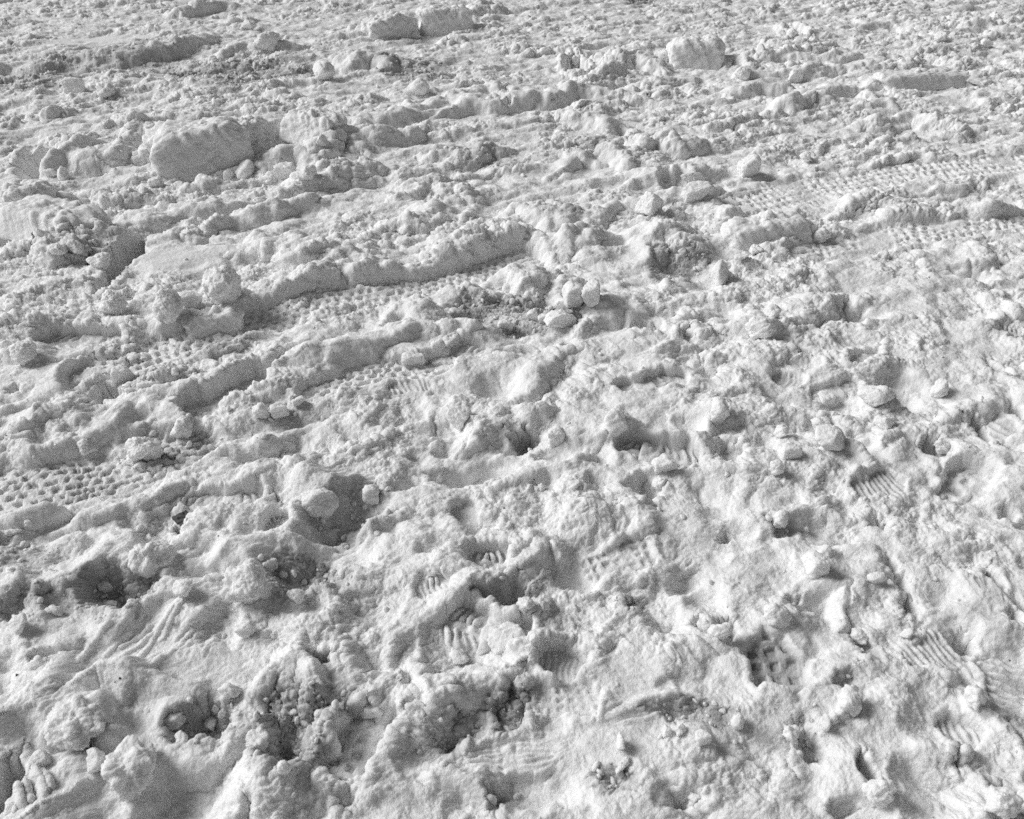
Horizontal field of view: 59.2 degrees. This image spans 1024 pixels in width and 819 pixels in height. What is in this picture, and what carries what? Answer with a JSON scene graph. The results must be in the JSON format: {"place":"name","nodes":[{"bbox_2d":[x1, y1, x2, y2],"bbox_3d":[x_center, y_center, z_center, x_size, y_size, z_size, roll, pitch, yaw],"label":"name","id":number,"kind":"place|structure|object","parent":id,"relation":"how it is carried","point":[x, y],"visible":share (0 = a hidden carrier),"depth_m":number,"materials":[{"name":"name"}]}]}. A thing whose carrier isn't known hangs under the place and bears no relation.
{"place":"outdoors","nodes":[
{"label":"outdoors","id":0,"kind":"place"},
{"bbox_2d":[0,0,1023,818],"bbox_3d":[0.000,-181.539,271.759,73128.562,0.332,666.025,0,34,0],"label":"snow ground","id":1,"kind":"structure","parent":0,"point":[860,296],"depth_m":2.54,"materials":[{"name":"snow"}]},
{"bbox_2d":[8,612,26,635],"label":"snow clod","id":2,"kind":"object","parent":1,"relation":"on","point":[16,623],"visible":1,"depth_m":1.85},
{"bbox_2d":[9,339,37,365],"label":"snow clod","id":3,"kind":"object","parent":1,"relation":"on","point":[23,353],"visible":1,"depth_m":2.75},
{"bbox_2d":[0,179,56,202],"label":"snow block","id":4,"kind":"object","parent":1,"relation":"on","point":[14,191],"depth_m":3.73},
{"bbox_2d":[28,749,51,768],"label":"snow clod","id":5,"kind":"object","parent":1,"relation":"on","point":[42,758],"visible":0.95,"depth_m":1.61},
{"bbox_2d":[44,604,63,616],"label":"snow clod","id":6,"kind":"object","parent":1,"relation":"on","point":[54,610],"visible":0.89,"depth_m":1.92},
{"bbox_2d":[0,194,112,240],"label":"snow block","id":7,"kind":"object","parent":1,"relation":"on","point":[25,217],"depth_m":3.50,"materials":[{"name":"snow"}]},
{"bbox_2d":[46,243,67,255],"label":"snow clod","id":8,"kind":"object","parent":1,"relation":"on","point":[58,249],"visible":1,"depth_m":3.29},
{"bbox_2d":[57,166,68,180],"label":"snow clod","id":9,"kind":"object","parent":1,"relation":"on","point":[62,173],"visible":0.92,"depth_m":4.10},
{"bbox_2d":[61,77,85,93],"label":"snow clod","id":10,"kind":"object","parent":1,"relation":"on","point":[73,85],"visible":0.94,"depth_m":5.30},
{"bbox_2d":[66,239,84,253],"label":"snow clod","id":11,"kind":"object","parent":1,"relation":"on","point":[77,246],"visible":1,"depth_m":3.31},
{"bbox_2d":[43,690,116,750],"bbox_3d":[-0.798,0.574,1.659,0.124,0.075,0.120,0,34,0],"label":"snow clod","id":12,"kind":"object","parent":1,"relation":"on","point":[69,721],"visible":0.97,"depth_m":1.64,"materials":[{"name":"snow"}]},
{"bbox_2d":[76,438,96,455],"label":"snow clod","id":13,"kind":"object","parent":1,"relation":"on","point":[85,446],"visible":1,"depth_m":2.42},
{"bbox_2d":[86,747,105,773],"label":"snow clod","id":14,"kind":"object","parent":1,"relation":"on","point":[95,758],"visible":0.91,"depth_m":1.60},
{"bbox_2d":[87,719,105,737],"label":"snow clod","id":15,"kind":"object","parent":1,"relation":"on","point":[98,728],"visible":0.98,"depth_m":1.63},
{"bbox_2d":[86,252,109,269],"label":"snow clod","id":16,"kind":"object","parent":1,"relation":"on","point":[101,260],"visible":0.98,"depth_m":3.27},
{"bbox_2d":[97,581,112,592],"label":"snow clod","id":17,"kind":"object","parent":1,"relation":"on","point":[104,586],"visible":1,"depth_m":2.02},
{"bbox_2d":[95,81,115,98],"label":"snow clod","id":18,"kind":"object","parent":1,"relation":"on","point":[105,90],"visible":0.99,"depth_m":5.25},
{"bbox_2d":[95,289,127,314],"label":"snow clod","id":19,"kind":"object","parent":1,"relation":"on","point":[112,302],"visible":1,"depth_m":3.01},
{"bbox_2d":[110,364,134,386],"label":"snow clod","id":20,"kind":"object","parent":1,"relation":"on","point":[119,373],"visible":0.94,"depth_m":2.73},
{"bbox_2d":[101,734,155,801],"bbox_3d":[-0.676,0.631,1.595,0.091,0.067,0.110,0,34,0],"label":"snow clod","id":21,"kind":"object","parent":1,"relation":"on","point":[128,766],"visible":1,"depth_m":1.57,"materials":[{"name":"snow"}]},
{"bbox_2d":[125,436,162,460],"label":"snow clod","id":22,"kind":"object","parent":1,"relation":"on","point":[144,448],"visible":0.95,"depth_m":2.39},
{"bbox_2d":[128,540,176,577],"bbox_3d":[-0.817,0.343,2.051,0.091,0.091,0.108,17,38,23],"label":"snow clod","id":23,"kind":"object","parent":1,"relation":"on","point":[150,559],"visible":0.94,"depth_m":2.03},
{"bbox_2d":[147,176,163,187],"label":"snow clod","id":24,"kind":"object","parent":1,"relation":"on","point":[157,181],"visible":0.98,"depth_m":3.99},
{"bbox_2d":[152,288,183,323],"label":"snow clod","id":25,"kind":"object","parent":1,"relation":"on","point":[168,305],"visible":1,"depth_m":2.92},
{"bbox_2d":[164,711,186,730],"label":"snow clod","id":26,"kind":"object","parent":1,"relation":"on","point":[174,721],"visible":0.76,"depth_m":1.71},
{"bbox_2d":[172,510,188,525],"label":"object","id":27,"kind":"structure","parent":1,"relation":"on","point":[178,518],"depth_m":2.20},
{"bbox_2d":[174,730,187,742],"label":"snow clod","id":28,"kind":"object","parent":1,"relation":"on","point":[180,736],"visible":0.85,"depth_m":1.67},
{"bbox_2d":[170,415,193,438],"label":"snow clod","id":29,"kind":"object","parent":1,"relation":"on","point":[182,428],"visible":1,"depth_m":2.49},
{"bbox_2d":[172,578,192,597],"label":"snow clod","id":30,"kind":"object","parent":1,"relation":"on","point":[182,588],"visible":1,"depth_m":1.92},
{"bbox_2d":[177,290,202,308],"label":"snow clod","id":31,"kind":"object","parent":1,"relation":"on","point":[191,299],"visible":0.85,"depth_m":3.00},
{"bbox_2d":[142,115,254,181],"bbox_3d":[-1.475,-1.231,4.262,0.493,0.250,0.301,-12,36,-17],"label":"snow block","id":32,"kind":"object","parent":1,"relation":"on","point":[187,150],"depth_m":4.18,"materials":[{"name":"snow"}]},
{"bbox_2d":[204,715,216,730],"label":"snow clod","id":33,"kind":"object","parent":1,"relation":"on","point":[210,722],"visible":1,"depth_m":1.74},
{"bbox_2d":[180,303,244,339],"bbox_3d":[-0.994,-0.288,3.008,0.205,0.110,0.122,-13,36,-18],"label":"snow block","id":34,"kind":"object","parent":1,"relation":"on","point":[224,318],"depth_m":2.98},
{"bbox_2d":[201,265,241,305],"bbox_3d":[-0.984,-0.413,3.044,0.139,0.161,0.145,0,34,0],"label":"snow clod","id":35,"kind":"object","parent":1,"relation":"on","point":[221,284],"visible":0.96,"depth_m":3.00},
{"bbox_2d":[217,682,241,699],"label":"snow clod","id":36,"kind":"object","parent":1,"relation":"on","point":[228,690],"visible":1,"depth_m":1.73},
{"bbox_2d":[235,159,253,178],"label":"snow clod","id":37,"kind":"object","parent":1,"relation":"on","point":[245,169],"visible":0.99,"depth_m":4.17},
{"bbox_2d":[234,620,255,637],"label":"snow clod","id":38,"kind":"object","parent":1,"relation":"on","point":[242,629],"visible":1,"depth_m":1.87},
{"bbox_2d":[222,558,272,603],"bbox_3d":[-0.571,0.376,1.948,0.098,0.102,0.109,0,34,0],"label":"snow clod","id":39,"kind":"object","parent":1,"relation":"on","point":[245,582],"visible":1,"depth_m":1.92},
{"bbox_2d":[231,114,265,145],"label":"snow block","id":40,"kind":"object","parent":1,"relation":"on","point":[254,128],"depth_m":4.44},
{"bbox_2d":[241,19,255,29],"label":"snow clod","id":41,"kind":"object","parent":1,"relation":"on","point":[248,24],"visible":1,"depth_m":6.72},
{"bbox_2d":[245,727,268,751],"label":"snow clod","id":42,"kind":"object","parent":1,"relation":"on","point":[258,737],"visible":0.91,"depth_m":1.64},
{"bbox_2d":[251,402,270,418],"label":"snow clod","id":43,"kind":"object","parent":1,"relation":"on","point":[260,410],"visible":1,"depth_m":2.52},
{"bbox_2d":[254,31,280,50],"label":"snow clod","id":44,"kind":"object","parent":1,"relation":"on","point":[266,40],"visible":0.97,"depth_m":6.14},
{"bbox_2d":[261,558,277,571],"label":"snow clod","id":45,"kind":"object","parent":1,"relation":"on","point":[269,564],"visible":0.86,"depth_m":2.07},
{"bbox_2d":[269,402,289,418],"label":"snow clod","id":46,"kind":"object","parent":1,"relation":"on","point":[278,410],"visible":1,"depth_m":2.53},
{"bbox_2d":[276,760,290,776],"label":"snow clod","id":47,"kind":"object","parent":1,"relation":"on","point":[283,767],"visible":1,"depth_m":1.54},
{"bbox_2d":[273,161,295,179],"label":"snow clod","id":48,"kind":"object","parent":1,"relation":"on","point":[284,170],"visible":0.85,"depth_m":4.10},
{"bbox_2d":[286,589,304,604],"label":"snow clod","id":49,"kind":"object","parent":1,"relation":"on","point":[296,595],"visible":1,"depth_m":1.94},
{"bbox_2d":[295,164,316,180],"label":"snow clod","id":50,"kind":"object","parent":1,"relation":"on","point":[307,172],"visible":1,"depth_m":3.95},
{"bbox_2d":[279,105,347,144],"bbox_3d":[-0.996,-1.413,4.489,0.322,0.176,0.220,17,38,23],"label":"snow block","id":51,"kind":"object","parent":1,"relation":"on","point":[299,124],"depth_m":4.44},
{"bbox_2d":[301,487,338,519],"bbox_3d":[-0.475,0.234,2.233,0.095,0.089,0.075,0,34,0],"label":"snow clod","id":52,"kind":"object","parent":1,"relation":"on","point":[323,502],"visible":0.97,"depth_m":2.21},
{"bbox_2d":[316,133,328,145],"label":"snow clod","id":53,"kind":"object","parent":1,"relation":"on","point":[322,140],"visible":1,"depth_m":4.29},
{"bbox_2d":[313,59,334,79],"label":"snow clod","id":54,"kind":"object","parent":1,"relation":"on","point":[323,69],"visible":0.98,"depth_m":5.47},
{"bbox_2d":[362,484,379,504],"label":"snow clod","id":55,"kind":"object","parent":1,"relation":"on","point":[370,493],"visible":1,"depth_m":2.26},
{"bbox_2d":[364,704,383,717],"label":"snow clod","id":56,"kind":"object","parent":1,"relation":"on","point":[372,711],"visible":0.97,"depth_m":1.72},
{"bbox_2d":[361,10,418,40],"bbox_3d":[-0.886,-2.785,6.595,0.434,0.239,0.254,-27,42,-34],"label":"snow block","id":57,"kind":"object","parent":1,"relation":"on","point":[392,23],"depth_m":6.51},
{"bbox_2d":[401,350,425,365],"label":"snow clod","id":58,"kind":"object","parent":1,"relation":"on","point":[411,358],"visible":1,"depth_m":2.77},
{"bbox_2d":[408,77,429,95],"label":"snow clod","id":59,"kind":"object","parent":1,"relation":"on","point":[419,86],"visible":1,"depth_m":5.28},
{"bbox_2d":[431,339,445,353],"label":"snow clod","id":60,"kind":"object","parent":1,"relation":"on","point":[438,346],"visible":1,"depth_m":2.81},
{"bbox_2d":[415,4,473,35],"bbox_3d":[-0.495,-2.898,6.735,0.430,0.239,0.256,-8,35,-12],"label":"snow block","id":61,"kind":"object","parent":1,"relation":"on","point":[438,20],"depth_m":6.67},
{"bbox_2d":[438,675,456,684],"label":"snow clod","id":62,"kind":"object","parent":1,"relation":"on","point":[451,679],"visible":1,"depth_m":1.73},
{"bbox_2d":[446,405,471,429],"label":"snow clod","id":63,"kind":"object","parent":1,"relation":"on","point":[458,416],"visible":0.94,"depth_m":2.50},
{"bbox_2d":[449,647,468,664],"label":"snow clod","id":64,"kind":"object","parent":1,"relation":"on","point":[458,656],"visible":1,"depth_m":1.86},
{"bbox_2d":[497,319,513,330],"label":"snow clod","id":65,"kind":"object","parent":1,"relation":"on","point":[505,324],"visible":1,"depth_m":2.98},
{"bbox_2d":[487,621,525,654],"bbox_3d":[-0.013,0.482,1.893,0.088,0.046,0.077,-24,41,-31],"label":"snow clod","id":66,"kind":"object","parent":1,"relation":"on","point":[500,637],"visible":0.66,"depth_m":1.88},
{"bbox_2d":[0,0,1023,818],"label":"snow crumbs","id":67,"kind":"object","parent":1,"relation":"on","point":[334,704],"visible":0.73,"depth_m":2.10,"materials":[{"name":"snow"}]},
{"bbox_2d":[517,596,534,611],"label":"snow clod","id":68,"kind":"object","parent":1,"relation":"on","point":[525,604],"visible":1,"depth_m":1.91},
{"bbox_2d":[529,632,539,647],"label":"snow clod","id":69,"kind":"object","parent":1,"relation":"on","point":[534,638],"visible":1,"depth_m":1.82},
{"bbox_2d":[547,425,564,446],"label":"snow clod","id":70,"kind":"object","parent":1,"relation":"on","point":[556,435],"visible":1,"depth_m":2.44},
{"bbox_2d":[543,309,575,327],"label":"snow clod","id":71,"kind":"object","parent":1,"relation":"on","point":[561,318],"visible":0.98,"depth_m":2.94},
{"bbox_2d":[562,281,582,308],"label":"snow clod","id":72,"kind":"object","parent":1,"relation":"on","point":[572,293],"visible":1,"depth_m":2.99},
{"bbox_2d":[581,278,600,306],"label":"snow clod","id":73,"kind":"object","parent":1,"relation":"on","point":[590,295],"visible":1,"depth_m":2.97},
{"bbox_2d":[604,405,627,437],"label":"snow clod","id":74,"kind":"object","parent":1,"relation":"on","point":[615,423],"visible":1,"depth_m":2.43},
{"bbox_2d":[616,731,624,749],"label":"snow clod","id":75,"kind":"object","parent":1,"relation":"on","point":[620,744],"visible":1,"depth_m":1.64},
{"bbox_2d":[616,756,630,774],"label":"snow clod","id":76,"kind":"object","parent":1,"relation":"on","point":[625,762],"visible":1,"depth_m":1.62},
{"bbox_2d":[634,190,663,214],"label":"snow clod","id":77,"kind":"object","parent":1,"relation":"on","point":[649,203],"visible":0.91,"depth_m":3.71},
{"bbox_2d":[651,477,666,490],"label":"snow clod","id":78,"kind":"object","parent":1,"relation":"on","point":[658,483],"visible":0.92,"depth_m":2.32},
{"bbox_2d":[651,453,677,473],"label":"snow clod","id":79,"kind":"object","parent":1,"relation":"on","point":[664,462],"visible":1,"depth_m":2.33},
{"bbox_2d":[680,171,705,181],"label":"clod","id":80,"kind":"object","parent":1,"relation":"on","point":[689,176],"visible":1,"depth_m":4.09,"materials":[{"name":"white"}]},
{"bbox_2d":[666,33,725,70],"bbox_3d":[1.213,-2.329,5.935,0.404,0.251,0.258,0,34,0],"label":"snow block","id":81,"kind":"object","parent":1,"relation":"on","point":[696,51],"depth_m":5.86,"materials":[{"name":"snow"}]},
{"bbox_2d":[681,180,714,202],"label":"snow clod","id":82,"kind":"object","parent":1,"relation":"on","point":[693,191],"visible":1,"depth_m":3.86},
{"bbox_2d":[694,729,711,745],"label":"snow clod","id":83,"kind":"object","parent":1,"relation":"on","point":[702,737],"visible":1,"depth_m":1.64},
{"bbox_2d":[696,619,711,632],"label":"snow clod","id":84,"kind":"object","parent":1,"relation":"on","point":[703,625],"visible":0.72,"depth_m":1.90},
{"bbox_2d":[711,396,729,425],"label":"snow clod","id":85,"kind":"object","parent":1,"relation":"on","point":[720,413],"visible":0.98,"depth_m":2.47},
{"bbox_2d":[707,622,733,640],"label":"snow clod","id":86,"kind":"object","parent":1,"relation":"on","point":[722,632],"visible":1,"depth_m":1.85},
{"bbox_2d":[712,260,728,285],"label":"snow clod","id":87,"kind":"object","parent":1,"relation":"on","point":[720,268],"visible":0.98,"depth_m":3.22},
{"bbox_2d":[730,712,744,729],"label":"snow clod","id":88,"kind":"object","parent":1,"relation":"on","point":[737,721],"visible":1,"depth_m":1.68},
{"bbox_2d":[734,65,750,80],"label":"snow clod","id":89,"kind":"object","parent":1,"relation":"on","point":[742,72],"visible":0.98,"depth_m":5.60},
{"bbox_2d":[737,154,760,177],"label":"snow clod","id":90,"kind":"object","parent":1,"relation":"on","point":[749,165],"visible":1,"depth_m":4.14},
{"bbox_2d":[749,244,763,255],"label":"snow clod","id":91,"kind":"object","parent":1,"relation":"on","point":[754,249],"visible":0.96,"depth_m":3.44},
{"bbox_2d":[745,316,776,338],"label":"snow clod","id":92,"kind":"object","parent":1,"relation":"on","point":[756,327],"visible":1,"depth_m":2.84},
{"bbox_2d":[720,210,812,251],"bbox_3d":[1.008,-0.699,3.547,0.378,0.154,0.179,-7,35,-10],"label":"snow block","id":93,"kind":"object","parent":1,"relation":"on","point":[740,233],"depth_m":3.50,"materials":[{"name":"snow"}]},
{"bbox_2d":[762,304,780,317],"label":"snow clod","id":94,"kind":"object","parent":1,"relation":"on","point":[772,310],"visible":0.81,"depth_m":2.91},
{"bbox_2d":[770,459,783,474],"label":"snow clod","id":95,"kind":"object","parent":1,"relation":"on","point":[776,466],"visible":1,"depth_m":2.30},
{"bbox_2d":[763,603,791,628],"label":"snow clod","id":96,"kind":"object","parent":1,"relation":"on","point":[778,615],"visible":1,"depth_m":1.88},
{"bbox_2d":[772,510,788,528],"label":"snow clod","id":97,"kind":"object","parent":1,"relation":"on","point":[780,519],"visible":1,"depth_m":2.15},
{"bbox_2d":[773,424,788,438],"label":"snow clod","id":98,"kind":"object","parent":1,"relation":"on","point":[780,431],"visible":1,"depth_m":2.43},
{"bbox_2d":[782,724,799,744],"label":"snow clod","id":99,"kind":"object","parent":1,"relation":"on","point":[791,733],"visible":1,"depth_m":1.68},
{"bbox_2d":[780,442,802,459],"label":"snow clod","id":100,"kind":"object","parent":1,"relation":"on","point":[790,450],"visible":1,"depth_m":2.35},
{"bbox_2d":[788,70,803,83],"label":"snow clod","id":101,"kind":"object","parent":1,"relation":"on","point":[795,76],"visible":0.91,"depth_m":5.62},
{"bbox_2d":[801,549,830,579],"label":"snow clod","id":102,"kind":"object","parent":1,"relation":"on","point":[816,564],"visible":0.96,"depth_m":2.00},
{"bbox_2d":[810,417,830,430],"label":"snow clod","id":103,"kind":"object","parent":1,"relation":"on","point":[817,421],"visible":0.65,"depth_m":2.52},
{"bbox_2d":[813,227,830,243],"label":"snow clod","id":104,"kind":"object","parent":1,"relation":"on","point":[821,235],"visible":0.99,"depth_m":3.53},
{"bbox_2d":[819,713,830,731],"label":"snow clod","id":105,"kind":"object","parent":1,"relation":"on","point":[824,722],"visible":1,"depth_m":1.68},
{"bbox_2d":[817,391,835,404],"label":"snow clod","id":106,"kind":"object","parent":1,"relation":"on","point":[827,397],"visible":1,"depth_m":2.63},
{"bbox_2d":[814,424,845,450],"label":"snow clod","id":107,"kind":"object","parent":1,"relation":"on","point":[830,437],"visible":1,"depth_m":2.37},
{"bbox_2d":[839,684,861,716],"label":"snow clod","id":108,"kind":"object","parent":1,"relation":"on","point":[849,700],"visible":1,"depth_m":1.70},
{"bbox_2d":[850,627,868,647],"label":"snow clod","id":109,"kind":"object","parent":1,"relation":"on","point":[859,637],"visible":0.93,"depth_m":1.89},
{"bbox_2d":[857,384,894,406],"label":"snow clod","id":110,"kind":"object","parent":1,"relation":"on","point":[873,395],"visible":1,"depth_m":2.57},
{"bbox_2d":[867,571,884,583],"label":"snow clod","id":111,"kind":"object","parent":1,"relation":"on","point":[877,577],"visible":1,"depth_m":2.00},
{"bbox_2d":[861,776,897,807],"bbox_3d":[0.639,0.662,1.566,0.058,0.056,0.048,0,34,0],"label":"snow clod","id":112,"kind":"object","parent":1,"relation":"on","point":[880,791],"visible":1,"depth_m":1.55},
{"bbox_2d":[874,414,896,428],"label":"snow clod","id":113,"kind":"object","parent":1,"relation":"on","point":[883,421],"visible":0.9,"depth_m":2.49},
{"bbox_2d":[899,628,914,638],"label":"snow clod","id":114,"kind":"object","parent":1,"relation":"on","point":[909,633],"visible":1,"depth_m":1.88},
{"bbox_2d":[873,67,970,90],"bbox_3d":[2.487,-2.000,5.453,0.607,0.131,0.179,-7,35,-10],"label":"snow block","id":115,"kind":"object","parent":1,"relation":"on","point":[933,79],"depth_m":5.41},
{"bbox_2d":[930,378,949,397],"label":"snow clod","id":116,"kind":"object","parent":1,"relation":"on","point":[940,388],"visible":1,"depth_m":2.65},
{"bbox_2d":[934,30,948,41],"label":"snow clod","id":117,"kind":"object","parent":1,"relation":"on","point":[941,35],"visible":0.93,"depth_m":6.41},
{"bbox_2d":[934,438,949,454],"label":"snow clod","id":118,"kind":"object","parent":1,"relation":"on","point":[942,445],"visible":0.93,"depth_m":2.44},
{"bbox_2d":[964,684,986,711],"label":"snow clod","id":119,"kind":"object","parent":1,"relation":"on","point":[975,696],"visible":1,"depth_m":1.70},
{"bbox_2d":[984,784,1023,818],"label":"snow clod","id":120,"kind":"object","parent":1,"relation":"on","point":[1004,802],"visible":1,"depth_m":1.52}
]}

